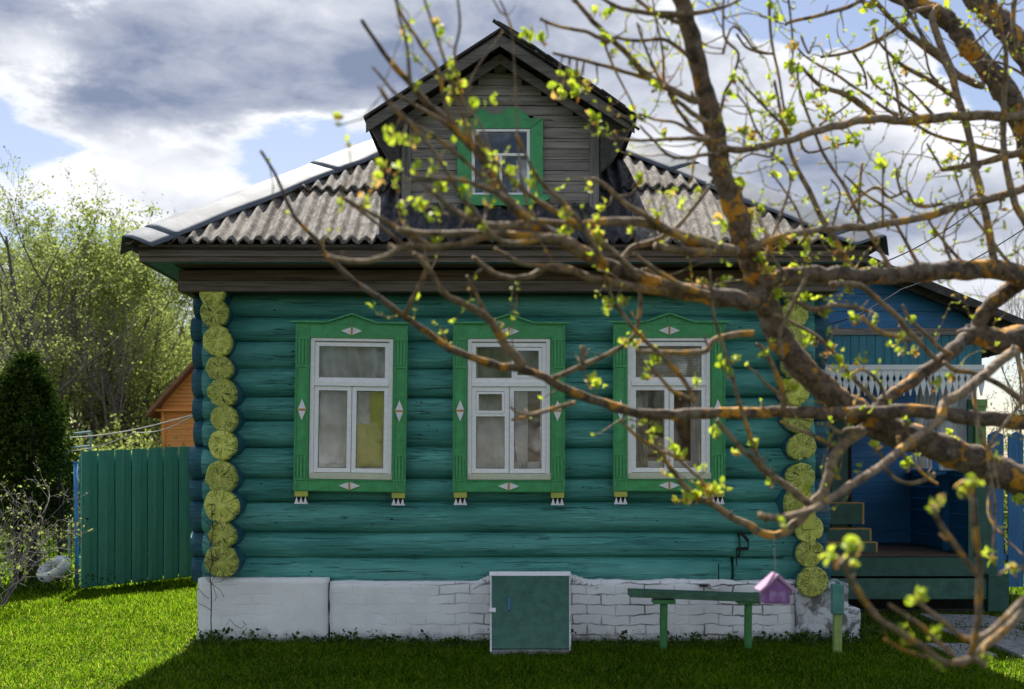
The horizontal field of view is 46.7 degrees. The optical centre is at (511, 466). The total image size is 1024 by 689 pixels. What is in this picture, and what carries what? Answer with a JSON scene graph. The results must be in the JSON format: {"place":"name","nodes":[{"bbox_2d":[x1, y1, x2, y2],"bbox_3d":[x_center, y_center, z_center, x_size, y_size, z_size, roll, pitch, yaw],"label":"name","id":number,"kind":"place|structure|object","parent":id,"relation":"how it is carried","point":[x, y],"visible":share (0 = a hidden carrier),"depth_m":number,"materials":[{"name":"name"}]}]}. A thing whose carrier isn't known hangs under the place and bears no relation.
{"place":"outdoors","nodes":[
{"label":"outdoors","id":0,"kind":"place"},
{"bbox_2d":[0,520,1023,688],"bbox_3d":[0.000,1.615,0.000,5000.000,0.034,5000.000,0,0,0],"label":"ground","id":1,"kind":"structure","parent":0,"point":[923,610],"depth_m":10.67,"materials":[{"name":"green plant"}]},
{"bbox_2d":[0,469,70,558],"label":"shrub","id":2,"kind":"object","parent":1,"relation":"on","point":[7,533],"visible":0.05,"depth_m":20.00,"materials":[{"name":"green plant"}]},
{"bbox_2d":[0,347,83,583],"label":"thuja tree","id":3,"kind":"object","parent":1,"relation":"on","point":[28,399],"visible":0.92,"depth_m":15.63,"materials":[{"name":"green plant"}]},
{"bbox_2d":[59,415,191,437],"bbox_3d":[-4.768,-0.469,14.350,0.015,0.176,4.661,0,0,-37],"label":"clothesline","id":4,"kind":"object","parent":3,"relation":"attached to","point":[132,429],"visible":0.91,"depth_m":13.88,"materials":[{"name":"fabric"}]},
{"bbox_2d":[0,259,84,395],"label":"bare birch tree","id":5,"kind":"object","parent":1,"relation":"on","point":[40,331],"visible":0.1,"depth_m":35.68,"materials":[{"name":"green plant"}]},
{"bbox_2d":[16,470,74,586],"bbox_3d":[-6.130,0.825,15.600,0.800,1.550,0.060,0,0,0],"label":"fence","id":6,"kind":"object","parent":1,"relation":"on","point":[59,500],"visible":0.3,"depth_m":15.60,"materials":[{"name":"grey metal"}]},
{"bbox_2d":[0,219,92,377],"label":"deciduous tree","id":7,"kind":"object","parent":1,"relation":"on","point":[23,295],"visible":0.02,"depth_m":42.55,"materials":[{"name":"green plant"}]},
{"bbox_2d":[0,464,95,607],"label":"twiggy shrub","id":8,"kind":"object","parent":1,"relation":"on","point":[10,586],"visible":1,"depth_m":13.50,"materials":[{"name":"grey plant"}]},
{"bbox_2d":[1,435,96,535],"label":"shrub","id":9,"kind":"object","parent":1,"relation":"on","point":[95,449],"depth_m":24.90,"materials":[{"name":"green plant"}]},
{"bbox_2d":[23,457,80,553],"bbox_3d":[-8.305,0.702,21.988,2.660,1.980,2.254,0,0,27],"label":"shrub","id":10,"kind":"object","parent":1,"relation":"on","point":[64,538],"visible":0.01,"depth_m":21.85,"materials":[{"name":"green plant"}]},
{"bbox_2d":[36,555,70,582],"bbox_3d":[-5.873,1.313,15.200,0.437,0.343,0.423,0,0,0],"label":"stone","id":11,"kind":"object","parent":1,"relation":"on","point":[60,572],"visible":0.79,"depth_m":15.08,"materials":[{"name":"white stone"}]},
{"bbox_2d":[0,246,127,400],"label":"bare birch tree","id":12,"kind":"object","parent":1,"relation":"on","point":[53,358],"visible":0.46,"depth_m":33.74,"materials":[{"name":"green plant"}]},
{"bbox_2d":[73,461,78,587],"bbox_3d":[-5.623,0.765,15.300,0.081,1.670,0.067,0,0,0],"label":"fence post","id":13,"kind":"object","parent":1,"relation":"on","point":[76,513],"visible":0.84,"depth_m":15.28,"materials":[{"name":"blue paint"}]},
{"bbox_2d":[68,430,91,571],"bbox_3d":[-6.383,0.528,17.500,0.366,2.125,0.035,0,0,0],"label":"metal frame","id":14,"kind":"object","parent":1,"relation":"on","point":[85,446],"visible":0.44,"depth_m":17.49,"materials":[{"name":"metal"}]},
{"bbox_2d":[0,143,174,528],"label":"deciduous tree","id":15,"kind":"object","parent":1,"relation":"on","point":[26,343],"visible":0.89,"depth_m":31.31,"materials":[{"name":"green plant"}]},
{"bbox_2d":[36,414,150,526],"bbox_3d":[-11.392,0.141,30.133,4.323,3.217,3.662,0,0,-17],"label":"shrub","id":16,"kind":"object","parent":1,"relation":"on","point":[80,442],"visible":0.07,"depth_m":30.43,"materials":[{"name":"green plant"}]},
{"bbox_2d":[0,240,188,449],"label":"deciduous tree","id":17,"kind":"object","parent":1,"relation":"on","point":[57,329],"visible":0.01,"depth_m":43.42,"materials":[{"name":"green plant"}]},
{"bbox_2d":[46,424,142,532],"bbox_3d":[-9.067,0.422,25.865,2.958,2.598,3.492,0,0,20],"label":"shrub","id":18,"kind":"object","parent":1,"relation":"on","point":[121,447],"visible":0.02,"depth_m":25.53,"materials":[{"name":"green plant"}]},
{"bbox_2d":[0,168,192,447],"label":"willow tree","id":19,"kind":"object","parent":1,"relation":"on","point":[125,265],"visible":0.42,"depth_m":34.82,"materials":[{"name":"green plant"}]},
{"bbox_2d":[0,220,193,449],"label":"willow tree","id":20,"kind":"object","parent":1,"relation":"on","point":[178,372],"visible":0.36,"depth_m":35.79,"materials":[{"name":"green plant"}]},
{"bbox_2d":[0,238,193,439],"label":"deciduous tree","id":21,"kind":"object","parent":1,"relation":"on","point":[185,309],"depth_m":45.90,"materials":[{"name":"green plant"}]},
{"bbox_2d":[37,266,161,451],"bbox_3d":[-11.418,-1.998,33.097,3.785,7.326,2.451,0,0,-63],"label":"bare birch tree","id":22,"kind":"object","parent":1,"relation":"on","point":[102,385],"visible":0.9,"depth_m":33.20,"materials":[{"name":"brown plant"}]},
{"bbox_2d":[27,271,193,449],"bbox_3d":[-11.285,-2.670,39.947,10.715,8.783,9.166,0,0,20],"label":"willow tree","id":23,"kind":"object","parent":1,"relation":"on","point":[137,412],"visible":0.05,"depth_m":38.91,"materials":[{"name":"green plant"}]},
{"bbox_2d":[79,445,194,587],"bbox_3d":[-4.982,0.625,16.021,0.096,1.849,2.100,0,0,32],"label":"board fence","id":24,"kind":"object","parent":1,"relation":"on","point":[135,508],"visible":0.78,"depth_m":15.86,"materials":[{"name":"green paint"}]},
{"bbox_2d":[92,431,187,454],"bbox_3d":[-9.297,0.366,29.128,3.099,2.722,3.658,0,0,5],"label":"shrub","id":25,"kind":"object","parent":1,"relation":"on","point":[137,440],"visible":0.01,"depth_m":29.48,"materials":[{"name":"green plant"}]},
{"bbox_2d":[114,208,194,342],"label":"bare birch tree","id":26,"kind":"object","parent":1,"relation":"on","point":[175,294],"visible":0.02,"depth_m":58.00,"materials":[{"name":"green plant"}]},
{"bbox_2d":[146,362,194,453],"bbox_3d":[-7.635,-0.637,32.550,3.003,4.478,5.900,0,0,0],"label":"wooden cabin","id":27,"kind":"object","parent":1,"relation":"on","point":[174,400],"visible":0.16,"depth_m":30.00,"materials":[{"name":"orange wood"}]},
{"bbox_2d":[0,542,921,646],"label":"ground cover","id":28,"kind":"object","parent":1,"relation":"on","point":[210,636],"visible":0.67,"depth_m":10.79,"materials":[{"name":"green plant"}]},
{"bbox_2d":[120,19,888,655],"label":"log house","id":29,"kind":"structure","parent":1,"relation":"on","point":[354,459],"depth_m":10.95,"materials":[{"name":"teal paint"}]},
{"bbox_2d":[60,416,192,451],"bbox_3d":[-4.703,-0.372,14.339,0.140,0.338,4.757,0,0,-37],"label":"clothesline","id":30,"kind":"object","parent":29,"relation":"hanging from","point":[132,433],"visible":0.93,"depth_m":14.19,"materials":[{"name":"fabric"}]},
{"bbox_2d":[193,509,243,632],"bbox_3d":[-2.671,0.914,10.775,0.487,1.249,0.214,0,0,0],"label":"climbing plant","id":31,"kind":"object","parent":29,"relation":"attached to","point":[210,544],"visible":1,"depth_m":10.78,"materials":[{"name":"plant"}]},
{"bbox_2d":[291,313,410,505],"bbox_3d":[-1.485,-0.531,11.118,1.112,1.762,0.464,1,0,0],"label":"window","id":32,"kind":"structure","parent":29,"relation":"in","point":[351,378],"depth_m":10.94,"materials":[{"name":"green paint"}]},
{"bbox_2d":[457,107,549,206],"bbox_3d":[-0.079,-2.857,10.991,0.853,0.916,0.202,0,0,0],"label":"dormer window","id":33,"kind":"structure","parent":29,"relation":"in","point":[505,122],"depth_m":10.93,"materials":[{"name":"green paint"}]},
{"bbox_2d":[448,313,569,504],"bbox_3d":[-0.029,-0.527,11.118,1.112,1.762,0.464,0,0,0],"label":"window","id":34,"kind":"structure","parent":29,"relation":"in","point":[485,437],"depth_m":10.94,"materials":[{"name":"green paint"}]},
{"bbox_2d":[609,312,729,503],"bbox_3d":[1.448,-0.535,11.003,1.112,1.762,0.234,0,0,0],"label":"window","id":35,"kind":"structure","parent":29,"relation":"in","point":[629,474],"depth_m":10.93,"materials":[{"name":"green paint"}]},
{"bbox_2d":[872,207,978,266],"bbox_3d":[5.293,-2.969,12.220,4.109,2.150,0.056,0,0,-23],"label":"cable","id":36,"kind":"object","parent":29,"relation":"attached to","point":[929,239],"visible":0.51,"depth_m":11.71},
{"bbox_2d":[830,229,1022,324],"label":"cable","id":37,"kind":"object","parent":29,"relation":"attached to","point":[919,283],"visible":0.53,"depth_m":11.91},
{"bbox_2d":[0,614,1023,688],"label":"clover","id":38,"kind":"object","parent":1,"relation":"on","point":[371,647],"visible":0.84,"depth_m":9.63,"materials":[{"name":"green plant"}]},
{"bbox_2d":[4,289,1023,453],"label":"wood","id":39,"kind":"object","parent":1,"relation":"on","point":[982,394],"visible":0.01,"depth_m":78.16,"materials":[{"name":"green plant"}]},
{"bbox_2d":[259,0,1023,670],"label":"fruit tree","id":40,"kind":"object","parent":1,"relation":"on","point":[975,464],"visible":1,"depth_m":4.26,"materials":[{"name":"orange plant"}]},
{"bbox_2d":[755,544,796,603],"bbox_3d":[0.932,0.363,4.200,0.129,0.242,0.094,0,0,0],"label":"birdhouse","id":41,"kind":"object","parent":40,"relation":"hanging from","point":[773,588],"visible":1,"depth_m":4.17,"materials":[{"name":"purple paint"}]},
{"bbox_2d":[627,588,760,650],"bbox_3d":[1.596,1.363,10.390,1.148,0.575,0.220,0,0,0],"label":"bench","id":42,"kind":"object","parent":1,"relation":"on","point":[663,598],"visible":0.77,"depth_m":10.30,"materials":[{"name":"paint"}]},
{"bbox_2d":[830,580,843,652],"bbox_3d":[2.796,1.338,10.191,0.104,0.728,0.085,0,0,0],"label":"garden post","id":43,"kind":"object","parent":1,"relation":"on","point":[837,600],"visible":0.88,"depth_m":10.17,"materials":[{"name":"paint"}]},
{"bbox_2d":[824,256,1023,611],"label":"porch","id":44,"kind":"object","parent":1,"relation":"on","point":[880,508],"visible":0.45,"depth_m":13.00,"materials":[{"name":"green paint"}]},
{"bbox_2d":[835,546,958,555],"bbox_3d":[4.242,0.986,13.859,1.438,0.024,1.480,0,0,0],"label":"rug","id":45,"kind":"object","parent":44,"relation":"on","point":[901,551],"visible":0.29,"depth_m":13.46,"materials":[{"name":"fabric"}]},
{"bbox_2d":[967,253,1023,433],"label":"bare birch tree","id":46,"kind":"object","parent":1,"relation":"on","point":[1002,367],"visible":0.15,"depth_m":27.43,"materials":[{"name":"grey plant"}]},
{"bbox_2d":[972,230,1023,388],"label":"bare birch tree","id":47,"kind":"object","parent":1,"relation":"on","point":[1015,304],"visible":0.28,"depth_m":25.59,"materials":[{"name":"grey plant"}]},
{"bbox_2d":[986,392,1023,533],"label":"twiggy shrub","id":48,"kind":"object","parent":1,"relation":"on","point":[1012,403],"visible":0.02,"depth_m":22.25,"materials":[{"name":"green plant"}]},
{"bbox_2d":[986,392,1023,553],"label":"twiggy shrub","id":49,"kind":"object","parent":1,"relation":"on","point":[1005,448],"visible":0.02,"depth_m":20.67,"materials":[{"name":"green plant"}]},
{"bbox_2d":[987,431,1023,586],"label":"picket fence","id":50,"kind":"object","parent":1,"relation":"on","point":[1015,512],"visible":0.46,"depth_m":14.60,"materials":[{"name":"blue paint"}]},
{"bbox_2d":[993,354,1023,413],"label":"deciduous tree","id":51,"kind":"object","parent":1,"relation":"on","point":[1010,380],"visible":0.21,"depth_m":37.94,"materials":[{"name":"green plant"}]},
{"bbox_2d":[1004,445,1023,561],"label":"shrub","id":52,"kind":"object","parent":1,"relation":"on","point":[1006,511],"visible":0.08,"depth_m":19.33,"materials":[{"name":"green plant"}]},
{"bbox_2d":[0,0,1023,457],"label":"sky","id":53,"kind":"structure","parent":0,"point":[179,100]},
{"bbox_2d":[920,614,1023,659],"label":"path","id":54,"kind":"structure","parent":0,"point":[1016,647],"depth_m":11.13,"materials":[{"name":"grey concrete"}]}
]}

